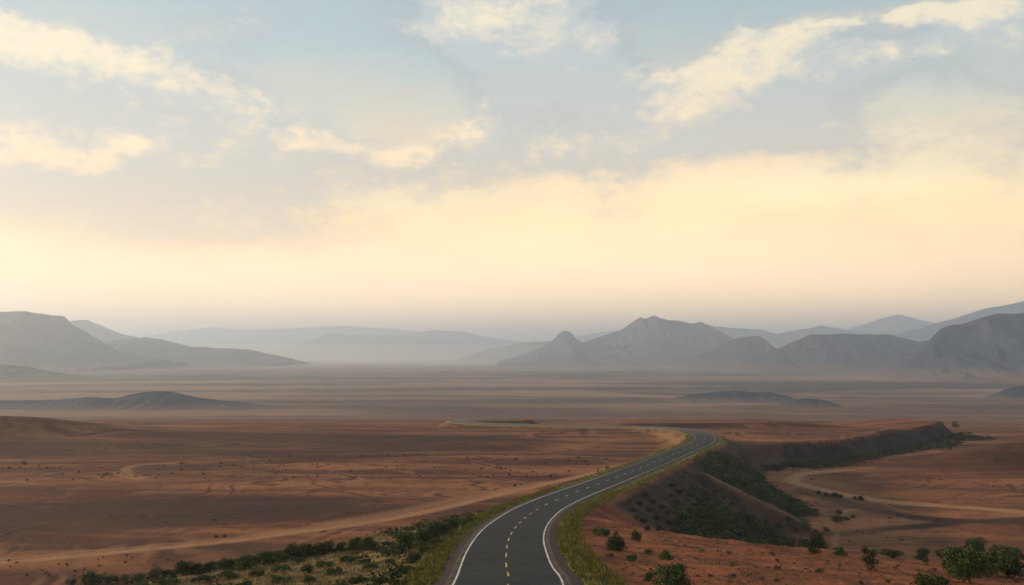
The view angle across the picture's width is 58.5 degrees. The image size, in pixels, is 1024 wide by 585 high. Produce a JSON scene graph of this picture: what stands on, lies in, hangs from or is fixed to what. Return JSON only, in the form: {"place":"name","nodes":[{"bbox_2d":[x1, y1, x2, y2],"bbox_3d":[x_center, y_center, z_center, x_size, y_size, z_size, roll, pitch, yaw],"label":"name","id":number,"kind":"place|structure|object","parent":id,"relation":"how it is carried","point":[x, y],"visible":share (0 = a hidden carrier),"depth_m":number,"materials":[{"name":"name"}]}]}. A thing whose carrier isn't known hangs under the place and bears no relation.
{"place":"outdoors","nodes":[
{"label":"outdoors","id":0,"kind":"place"},
{"bbox_2d":[0,364,117,382],"bbox_3d":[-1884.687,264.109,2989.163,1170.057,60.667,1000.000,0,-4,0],"label":"hill","id":1,"kind":"structure","parent":0,"point":[15,374],"depth_m":2901.51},
{"bbox_2d":[0,311,187,372],"bbox_3d":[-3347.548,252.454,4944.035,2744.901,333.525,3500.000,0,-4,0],"label":"mountain","id":2,"kind":"structure","parent":0,"point":[54,343],"depth_m":4912.68,"materials":[{"name":"stone"}]},
{"bbox_2d":[69,320,137,342],"bbox_3d":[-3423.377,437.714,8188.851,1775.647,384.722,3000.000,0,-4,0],"label":"mountain","id":3,"kind":"structure","parent":0,"point":[101,333],"depth_m":8110.01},
{"bbox_2d":[0,391,304,410],"bbox_3d":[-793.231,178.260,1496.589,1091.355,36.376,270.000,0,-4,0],"label":"hill","id":4,"kind":"structure","parent":0,"point":[158,401],"depth_m":1444.94,"materials":[{"name":"stone"}]},
{"bbox_2d":[105,337,313,366],"bbox_3d":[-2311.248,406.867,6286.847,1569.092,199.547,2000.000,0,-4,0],"label":"hill","id":5,"kind":"structure","parent":0,"point":[190,356],"depth_m":6119.67,"materials":[{"name":"stone"}]},
{"bbox_2d":[141,326,416,352],"bbox_3d":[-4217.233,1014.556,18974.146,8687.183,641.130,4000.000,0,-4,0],"label":"mountain","id":6,"kind":"structure","parent":0,"point":[266,340],"depth_m":18628.06,"materials":[{"name":"stone"}]},
{"bbox_2d":[267,333,489,358],"bbox_3d":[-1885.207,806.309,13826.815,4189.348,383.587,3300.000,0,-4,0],"label":"mountain","id":7,"kind":"structure","parent":0,"point":[332,346],"depth_m":13251.22,"materials":[{"name":"stone"}]},
{"bbox_2d":[451,342,548,361],"bbox_3d":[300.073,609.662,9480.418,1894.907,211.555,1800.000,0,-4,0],"label":"hill","id":8,"kind":"structure","parent":0,"point":[496,354],"depth_m":9238.44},
{"bbox_2d":[403,330,617,347],"bbox_3d":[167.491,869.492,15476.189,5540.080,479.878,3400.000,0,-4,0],"label":"mountain","id":9,"kind":"structure","parent":0,"point":[468,338],"depth_m":15313.65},
{"bbox_2d":[0,359,1023,584],"bbox_3d":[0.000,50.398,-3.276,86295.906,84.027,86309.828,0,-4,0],"label":"ground","id":10,"kind":"structure","parent":0,"point":[109,516],"depth_m":315.59,"materials":[{"name":"soil"}]},
{"bbox_2d":[65,578,76,584],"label":"juniper bush","id":11,"kind":"object","parent":10,"relation":"on","point":[72,581],"visible":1,"depth_m":142.37,"materials":[{"name":"green plant"}]},
{"bbox_2d":[77,570,104,584],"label":"juniper bush","id":12,"kind":"object","parent":10,"relation":"on","point":[92,578],"visible":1,"depth_m":142.63,"materials":[{"name":"green plant"}]},
{"bbox_2d":[103,575,120,583],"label":"juniper bush","id":13,"kind":"object","parent":10,"relation":"on","point":[109,579],"visible":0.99,"depth_m":143.71,"materials":[{"name":"green plant"}]},
{"bbox_2d":[120,574,136,581],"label":"juniper bush","id":14,"kind":"object","parent":10,"relation":"on","point":[124,577],"visible":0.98,"depth_m":144.48,"materials":[{"name":"green plant"}]},
{"bbox_2d":[134,573,146,580],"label":"juniper bush","id":15,"kind":"object","parent":10,"relation":"on","point":[139,576],"visible":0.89,"depth_m":145.17,"materials":[{"name":"green plant"}]},
{"bbox_2d":[148,567,161,578],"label":"juniper bush","id":16,"kind":"object","parent":10,"relation":"on","point":[155,573],"visible":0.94,"depth_m":146.90,"materials":[{"name":"green plant"}]},
{"bbox_2d":[159,568,178,575],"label":"juniper bush","id":17,"kind":"object","parent":10,"relation":"on","point":[172,572],"visible":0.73,"depth_m":86.85,"materials":[{"name":"green plant"}]},
{"bbox_2d":[158,577,180,584],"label":"juniper bush","id":18,"kind":"object","parent":10,"relation":"on","point":[167,581],"visible":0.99,"depth_m":80.24,"materials":[{"name":"green plant"}]},
{"bbox_2d":[174,560,193,574],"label":"juniper bush","id":19,"kind":"object","parent":10,"relation":"on","point":[184,567],"visible":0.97,"depth_m":87.45,"materials":[{"name":"green plant"}]},
{"bbox_2d":[189,562,203,573],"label":"juniper bush","id":20,"kind":"object","parent":10,"relation":"on","point":[198,566],"visible":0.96,"depth_m":87.91,"materials":[{"name":"green plant"}]},
{"bbox_2d":[189,574,211,582],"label":"juniper bush","id":21,"kind":"object","parent":10,"relation":"on","point":[205,577],"visible":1,"depth_m":80.31,"materials":[{"name":"green plant"}]},
{"bbox_2d":[201,561,217,572],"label":"juniper bush","id":22,"kind":"object","parent":10,"relation":"on","point":[208,566],"visible":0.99,"depth_m":88.52,"materials":[{"name":"green plant"}]},
{"bbox_2d":[216,557,236,570],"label":"juniper bush","id":23,"kind":"object","parent":10,"relation":"on","point":[227,564],"visible":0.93,"depth_m":87.41,"materials":[{"name":"green plant"}]},
{"bbox_2d":[211,570,241,580],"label":"juniper bush","id":24,"kind":"object","parent":10,"relation":"on","point":[224,573],"visible":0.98,"depth_m":80.12,"materials":[{"name":"green plant"}]},
{"bbox_2d":[235,580,253,584],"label":"juniper bush","id":25,"kind":"object","parent":10,"relation":"on","point":[246,582],"visible":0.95,"depth_m":71.68,"materials":[{"name":"green plant"}]},
{"bbox_2d":[234,552,257,570],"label":"juniper bush","id":26,"kind":"object","parent":10,"relation":"on","point":[245,562],"visible":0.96,"depth_m":86.01,"materials":[{"name":"green plant"}]},
{"bbox_2d":[246,568,264,576],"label":"juniper bush","id":27,"kind":"object","parent":10,"relation":"on","point":[257,572],"visible":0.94,"depth_m":80.11,"materials":[{"name":"green plant"}]},
{"bbox_2d":[253,556,260,564],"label":"juniper bush","id":28,"kind":"object","parent":10,"relation":"on","point":[256,560],"visible":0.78,"depth_m":88.78,"materials":[{"name":"green plant"}]},
{"bbox_2d":[255,551,278,565],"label":"juniper bush","id":29,"kind":"object","parent":10,"relation":"on","point":[266,557],"visible":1,"depth_m":87.33,"materials":[{"name":"green plant"}]},
{"bbox_2d":[270,576,291,583],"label":"juniper bush","id":30,"kind":"object","parent":10,"relation":"on","point":[276,579],"visible":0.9,"depth_m":72.78,"materials":[{"name":"green plant"}]},
{"bbox_2d":[270,564,291,571],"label":"juniper bush","id":31,"kind":"object","parent":10,"relation":"on","point":[283,567],"visible":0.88,"depth_m":81.88,"materials":[{"name":"green plant"}]},
{"bbox_2d":[274,550,287,562],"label":"juniper bush","id":32,"kind":"object","parent":10,"relation":"on","point":[281,556],"visible":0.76,"depth_m":89.33,"materials":[{"name":"green plant"}]},
{"bbox_2d":[283,542,307,559],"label":"juniper bush","id":33,"kind":"object","parent":10,"relation":"on","point":[292,553],"visible":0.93,"depth_m":90.62,"materials":[{"name":"green plant"}]},
{"bbox_2d":[294,557,304,562],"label":"juniper bush","id":34,"kind":"object","parent":10,"relation":"on","point":[299,559],"visible":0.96,"depth_m":88.03,"materials":[{"name":"green plant"}]},
{"bbox_2d":[125,509,482,584],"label":"slope scrub","id":35,"kind":"object","parent":10,"relation":"on","point":[391,573],"visible":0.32,"depth_m":84.87,"materials":[{"name":"green plant"}]},
{"bbox_2d":[297,542,315,556],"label":"juniper bush","id":36,"kind":"object","parent":10,"relation":"on","point":[306,548],"visible":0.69,"depth_m":92.42,"materials":[{"name":"green plant"}]},
{"bbox_2d":[299,564,313,572],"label":"juniper bush","id":37,"kind":"object","parent":10,"relation":"on","point":[307,568],"visible":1,"depth_m":77.99,"materials":[{"name":"green plant"}]},
{"bbox_2d":[301,575,317,582],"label":"juniper bush","id":38,"kind":"object","parent":10,"relation":"on","point":[307,579],"visible":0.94,"depth_m":70.90,"materials":[{"name":"green plant"}]},
{"bbox_2d":[309,540,328,555],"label":"juniper bush","id":39,"kind":"object","parent":10,"relation":"on","point":[316,548],"visible":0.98,"depth_m":92.15,"materials":[{"name":"green plant"}]},
{"bbox_2d":[154,508,485,584],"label":"slope grass","id":40,"kind":"structure","parent":10,"relation":"on","point":[307,573],"depth_m":79.15,"materials":[{"name":"plant"}]},
{"bbox_2d":[315,561,333,566],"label":"juniper bush","id":41,"kind":"object","parent":10,"relation":"on","point":[321,563],"visible":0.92,"depth_m":80.96,"materials":[{"name":"green plant"}]},
{"bbox_2d":[318,540,337,554],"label":"juniper bush","id":42,"kind":"object","parent":10,"relation":"on","point":[328,548],"visible":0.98,"depth_m":92.29,"materials":[{"name":"green plant"}]},
{"bbox_2d":[325,566,343,575],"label":"juniper bush","id":43,"kind":"object","parent":10,"relation":"on","point":[337,569],"visible":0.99,"depth_m":74.58,"materials":[{"name":"green plant"}]},
{"bbox_2d":[333,541,346,551],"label":"juniper bush","id":44,"kind":"object","parent":10,"relation":"on","point":[340,546],"visible":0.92,"depth_m":93.17,"materials":[{"name":"green plant"}]},
{"bbox_2d":[342,555,356,561],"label":"juniper bush","id":45,"kind":"object","parent":10,"relation":"on","point":[347,558],"visible":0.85,"depth_m":82.39,"materials":[{"name":"green plant"}]},
{"bbox_2d":[346,537,361,550],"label":"juniper bush","id":46,"kind":"object","parent":10,"relation":"on","point":[353,544],"visible":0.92,"depth_m":91.76,"materials":[{"name":"green plant"}]},
{"bbox_2d":[347,576,364,584],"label":"juniper bush","id":47,"kind":"object","parent":10,"relation":"on","point":[357,580],"visible":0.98,"depth_m":64.01,"materials":[{"name":"green plant"}]},
{"bbox_2d":[358,558,370,563],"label":"juniper bush","id":48,"kind":"object","parent":10,"relation":"on","point":[367,560],"visible":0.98,"depth_m":79.29,"materials":[{"name":"green plant"}]},
{"bbox_2d":[356,536,377,550],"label":"juniper bush","id":49,"kind":"object","parent":10,"relation":"on","point":[365,543],"visible":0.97,"depth_m":90.02,"materials":[{"name":"green plant"}]},
{"bbox_2d":[362,563,379,569],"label":"juniper bush","id":50,"kind":"object","parent":10,"relation":"on","point":[370,565],"visible":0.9,"depth_m":75.10,"materials":[{"name":"green plant"}]},
{"bbox_2d":[368,575,388,583],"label":"juniper bush","id":51,"kind":"object","parent":10,"relation":"on","point":[374,580],"visible":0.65,"depth_m":62.97,"materials":[{"name":"green plant"}]},
{"bbox_2d":[387,543,406,553],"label":"juniper bush","id":52,"kind":"object","parent":10,"relation":"on","point":[394,546],"visible":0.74,"depth_m":84.28,"materials":[{"name":"green plant"}]},
{"bbox_2d":[388,578,409,584],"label":"juniper bush","id":53,"kind":"object","parent":10,"relation":"on","point":[392,581],"visible":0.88,"depth_m":58.29,"materials":[{"name":"green plant"}]},
{"bbox_2d":[392,565,411,572],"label":"juniper bush","id":54,"kind":"object","parent":10,"relation":"on","point":[405,568],"visible":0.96,"depth_m":68.26,"materials":[{"name":"green plant"}]},
{"bbox_2d":[394,530,419,550],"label":"juniper bush","id":55,"kind":"object","parent":10,"relation":"on","point":[408,539],"visible":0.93,"depth_m":86.11,"materials":[{"name":"green plant"}]},
{"bbox_2d":[407,552,420,563],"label":"juniper bush","id":56,"kind":"object","parent":10,"relation":"on","point":[413,558],"visible":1,"depth_m":74.82,"materials":[{"name":"green plant"}]},
{"bbox_2d":[414,528,431,542],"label":"juniper bush","id":57,"kind":"object","parent":10,"relation":"on","point":[420,535],"visible":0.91,"depth_m":93.08,"materials":[{"name":"green plant"}]},
{"bbox_2d":[416,544,437,552],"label":"juniper bush","id":58,"kind":"object","parent":10,"relation":"on","point":[422,548],"visible":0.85,"depth_m":80.59,"materials":[{"name":"green plant"}]},
{"bbox_2d":[425,520,442,537],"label":"juniper bush","id":59,"kind":"object","parent":10,"relation":"on","point":[431,527],"visible":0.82,"depth_m":96.15,"materials":[{"name":"green plant"}]},
{"bbox_2d":[436,523,449,534],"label":"juniper bush","id":60,"kind":"object","parent":10,"relation":"on","point":[443,529],"visible":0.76,"depth_m":99.53,"materials":[{"name":"green plant"}]},
{"bbox_2d":[446,518,458,531],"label":"juniper bush","id":61,"kind":"object","parent":10,"relation":"on","point":[450,523],"visible":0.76,"depth_m":102.86,"materials":[{"name":"green plant"}]},
{"bbox_2d":[455,519,467,527],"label":"juniper bush","id":62,"kind":"object","parent":10,"relation":"on","point":[463,522],"visible":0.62,"depth_m":107.26,"materials":[{"name":"green plant"}]},
{"bbox_2d":[3,419,1022,551],"bbox_3d":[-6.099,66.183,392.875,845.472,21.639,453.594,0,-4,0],"label":"plain scrub","id":63,"kind":"object","parent":10,"relation":"on","point":[500,465],"visible":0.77,"depth_m":316.31,"materials":[{"name":"green plant"}]},
{"bbox_2d":[395,418,726,584],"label":"verge","id":64,"kind":"structure","parent":10,"relation":"on","point":[633,485],"depth_m":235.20,"materials":[{"name":"plant"}]},
{"bbox_2d":[430,538,442,544],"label":"juniper bush","id":65,"kind":"object","parent":64,"relation":"on","point":[434,541],"visible":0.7,"depth_m":87.07,"materials":[{"name":"green plant"}]},
{"bbox_2d":[590,527,609,536],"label":"juniper bush","id":66,"kind":"object","parent":10,"relation":"on","point":[604,531],"visible":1,"depth_m":99.85,"materials":[{"name":"green plant"}]},
{"bbox_2d":[605,531,628,550],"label":"bush","id":67,"kind":"object","parent":10,"relation":"on","point":[617,542],"visible":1,"depth_m":86.76,"materials":[{"name":"green plant"}]},
{"bbox_2d":[625,553,636,560],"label":"juniper bush","id":68,"kind":"object","parent":10,"relation":"on","point":[631,557],"visible":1,"depth_m":78.08,"materials":[{"name":"green plant"}]},
{"bbox_2d":[630,529,641,541],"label":"juniper tree","id":69,"kind":"object","parent":10,"relation":"on","point":[635,535],"visible":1,"depth_m":97.69,"materials":[{"name":"green plant"}]},
{"bbox_2d":[642,571,653,581],"bbox_3d":[9.534,19.828,63.730,0.814,0.759,0.969,-3,-5,39],"label":"juniper bush","id":70,"kind":"object","parent":10,"relation":"on","point":[649,574],"visible":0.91,"depth_m":63.64,"materials":[{"name":"green plant"}]},
{"bbox_2d":[644,548,653,554],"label":"juniper bush","id":71,"kind":"object","parent":10,"relation":"on","point":[647,551],"visible":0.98,"depth_m":85.00,"materials":[{"name":"green plant"}]},
{"bbox_2d":[658,549,673,560],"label":"juniper bush","id":72,"kind":"object","parent":10,"relation":"on","point":[666,555],"visible":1,"depth_m":80.47,"materials":[{"name":"green plant"}]},
{"bbox_2d":[649,561,694,584],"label":"juniper bush","id":73,"kind":"object","parent":10,"relation":"on","point":[676,576],"visible":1,"depth_m":59.37,"materials":[{"name":"green plant"}]},
{"bbox_2d":[745,538,760,543],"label":"gully tree","id":74,"kind":"object","parent":10,"relation":"on","point":[749,540],"visible":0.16,"depth_m":175.82,"materials":[{"name":"green plant"}]},
{"bbox_2d":[767,539,779,544],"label":"gully tree","id":75,"kind":"object","parent":10,"relation":"on","point":[772,542],"visible":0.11,"depth_m":183.19,"materials":[{"name":"green plant"}]},
{"bbox_2d":[772,463,787,468],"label":"scrub tree","id":76,"kind":"object","parent":10,"relation":"on","point":[779,466],"visible":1,"depth_m":340.39,"materials":[{"name":"green plant"}]},
{"bbox_2d":[780,460,796,465],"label":"scrub tree","id":77,"kind":"object","parent":10,"relation":"on","point":[788,463],"visible":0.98,"depth_m":350.51,"materials":[{"name":"green plant"}]},
{"bbox_2d":[785,539,794,546],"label":"gully tree","id":78,"kind":"object","parent":10,"relation":"on","point":[790,544],"visible":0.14,"depth_m":190.83,"materials":[{"name":"green plant"}]},
{"bbox_2d":[794,538,810,547],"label":"gully tree","id":79,"kind":"object","parent":10,"relation":"on","point":[802,543],"visible":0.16,"depth_m":193.56,"materials":[{"name":"green plant"}]},
{"bbox_2d":[598,520,1023,584],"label":"slope tufts","id":80,"kind":"object","parent":10,"relation":"on","point":[780,577],"visible":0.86,"depth_m":87.04,"materials":[{"name":"green plant"}]},
{"bbox_2d":[667,444,961,544],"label":"bank scrub","id":81,"kind":"object","parent":10,"relation":"on","point":[713,517],"visible":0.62,"depth_m":217.81,"materials":[{"name":"green plant"}]},
{"bbox_2d":[806,528,823,548],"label":"gully tree","id":82,"kind":"object","parent":10,"relation":"on","point":[816,543],"visible":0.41,"depth_m":195.90,"materials":[{"name":"green plant"}]},
{"bbox_2d":[807,546,822,554],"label":"juniper bush","id":83,"kind":"object","parent":10,"relation":"on","point":[813,550],"visible":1,"depth_m":99.70,"materials":[{"name":"green plant"}]},
{"bbox_2d":[822,538,829,549],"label":"gully tree","id":84,"kind":"object","parent":10,"relation":"on","point":[825,545],"visible":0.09,"depth_m":200.48,"materials":[{"name":"green plant"}]},
{"bbox_2d":[831,515,843,521],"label":"valley bush","id":85,"kind":"object","parent":10,"relation":"on","point":[837,518],"visible":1,"depth_m":247.09,"materials":[{"name":"green plant"}]},
{"bbox_2d":[832,546,847,555],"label":"juniper bush","id":86,"kind":"object","parent":10,"relation":"on","point":[839,550],"visible":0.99,"depth_m":100.72,"materials":[{"name":"green plant"}]},
{"bbox_2d":[859,545,878,570],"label":"desert tree","id":87,"kind":"object","parent":10,"relation":"on","point":[869,559],"visible":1,"depth_m":84.69,"materials":[{"name":"green plant"}]},
{"bbox_2d":[761,433,995,470],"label":"scarp scrub","id":88,"kind":"object","parent":10,"relation":"on","point":[947,442],"visible":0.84,"depth_m":386.05,"materials":[{"name":"green plant"}]},
{"bbox_2d":[879,548,904,557],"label":"juniper bush","id":89,"kind":"object","parent":10,"relation":"on","point":[889,552],"visible":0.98,"depth_m":104.29,"materials":[{"name":"green plant"}]},
{"bbox_2d":[913,547,929,560],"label":"juniper bush","id":90,"kind":"object","parent":10,"relation":"on","point":[923,554],"visible":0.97,"depth_m":205.88,"materials":[{"name":"green plant"}]},
{"bbox_2d":[908,570,951,584],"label":"juniper bush","id":91,"kind":"object","parent":10,"relation":"on","point":[920,579],"visible":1,"depth_m":71.08,"materials":[{"name":"green plant"}]},
{"bbox_2d":[937,545,975,575],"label":"juniper tree","id":92,"kind":"object","parent":10,"relation":"on","point":[942,558],"visible":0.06,"depth_m":89.18,"materials":[{"name":"green plant"}]},
{"bbox_2d":[941,545,995,582],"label":"juniper tree","id":93,"kind":"object","parent":10,"relation":"on","point":[965,563],"visible":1,"depth_m":81.36,"materials":[{"name":"green plant"}]},
{"bbox_2d":[961,535,987,553],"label":"juniper tree","id":94,"kind":"object","parent":10,"relation":"on","point":[976,544],"visible":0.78,"depth_m":209.19,"materials":[{"name":"green plant"}]},
{"bbox_2d":[980,544,1019,577],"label":"juniper tree","id":95,"kind":"object","parent":10,"relation":"on","point":[1005,564],"visible":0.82,"depth_m":91.74,"materials":[{"name":"green plant"}]},
{"bbox_2d":[1001,556,1023,577],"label":"juniper tree","id":96,"kind":"object","parent":10,"relation":"on","point":[1020,564],"visible":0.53,"depth_m":92.06,"materials":[{"name":"green plant"}]},
{"bbox_2d":[1003,545,1022,553],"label":"juniper bush","id":97,"kind":"object","parent":10,"relation":"on","point":[1017,551],"visible":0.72,"depth_m":211.36,"materials":[{"name":"green plant"}]},
{"bbox_2d":[0,0,1023,341],"label":"sky","id":98,"kind":"structure","parent":0,"point":[513,170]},
{"bbox_2d":[434,418,718,584],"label":"road","id":99,"kind":"structure","parent":0,"point":[516,544],"depth_m":95.21,"materials":[{"name":"asphalt"}]},
{"bbox_2d":[497,316,732,366],"bbox_3d":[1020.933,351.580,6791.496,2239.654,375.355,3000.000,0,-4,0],"label":"mountain","id":100,"kind":"structure","parent":0,"point":[653,341],"depth_m":6409.69,"materials":[{"name":"stone"}]},
{"bbox_2d":[671,336,777,368],"bbox_3d":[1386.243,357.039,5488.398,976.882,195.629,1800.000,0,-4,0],"label":"mountain","id":101,"kind":"structure","parent":0,"point":[733,352],"depth_m":5397.74,"materials":[{"name":"stone"}]},
{"bbox_2d":[666,391,796,402],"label":"hill","id":102,"kind":"structure","parent":0,"point":[739,396],"depth_m":1660.63,"materials":[{"name":"stone"}]},
{"bbox_2d":[711,325,890,347],"bbox_3d":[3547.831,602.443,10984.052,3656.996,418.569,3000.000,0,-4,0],"label":"mountain","id":103,"kind":"structure","parent":0,"point":[779,340],"depth_m":10878.00,"materials":[{"name":"stone"}]},
{"bbox_2d":[773,398,843,407],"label":"hill","id":104,"kind":"structure","parent":0,"point":[808,403],"depth_m":1497.39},
{"bbox_2d":[725,333,928,372],"bbox_3d":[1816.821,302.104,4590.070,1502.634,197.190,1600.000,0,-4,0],"label":"mountain","id":105,"kind":"structure","parent":0,"point":[839,353],"depth_m":4469.30,"materials":[{"name":"stone"}]},
{"bbox_2d":[847,314,934,334],"bbox_3d":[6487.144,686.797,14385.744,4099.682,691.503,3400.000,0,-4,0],"label":"mountain","id":106,"kind":"structure","parent":0,"point":[895,324],"depth_m":14335.32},
{"bbox_2d":[843,313,1023,382],"bbox_3d":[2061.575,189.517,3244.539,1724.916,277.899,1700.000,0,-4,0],"label":"mountain","id":107,"kind":"structure","parent":0,"point":[989,348],"depth_m":3179.28,"materials":[{"name":"stone"}]},
{"bbox_2d":[893,301,1023,340],"bbox_3d":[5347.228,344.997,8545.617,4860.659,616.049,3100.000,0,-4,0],"label":"mountain","id":108,"kind":"structure","parent":0,"point":[929,332],"depth_m":8537.07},
{"bbox_2d":[977,386,1023,401],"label":"hill","id":109,"kind":"structure","parent":0,"point":[1014,394],"depth_m":1721.86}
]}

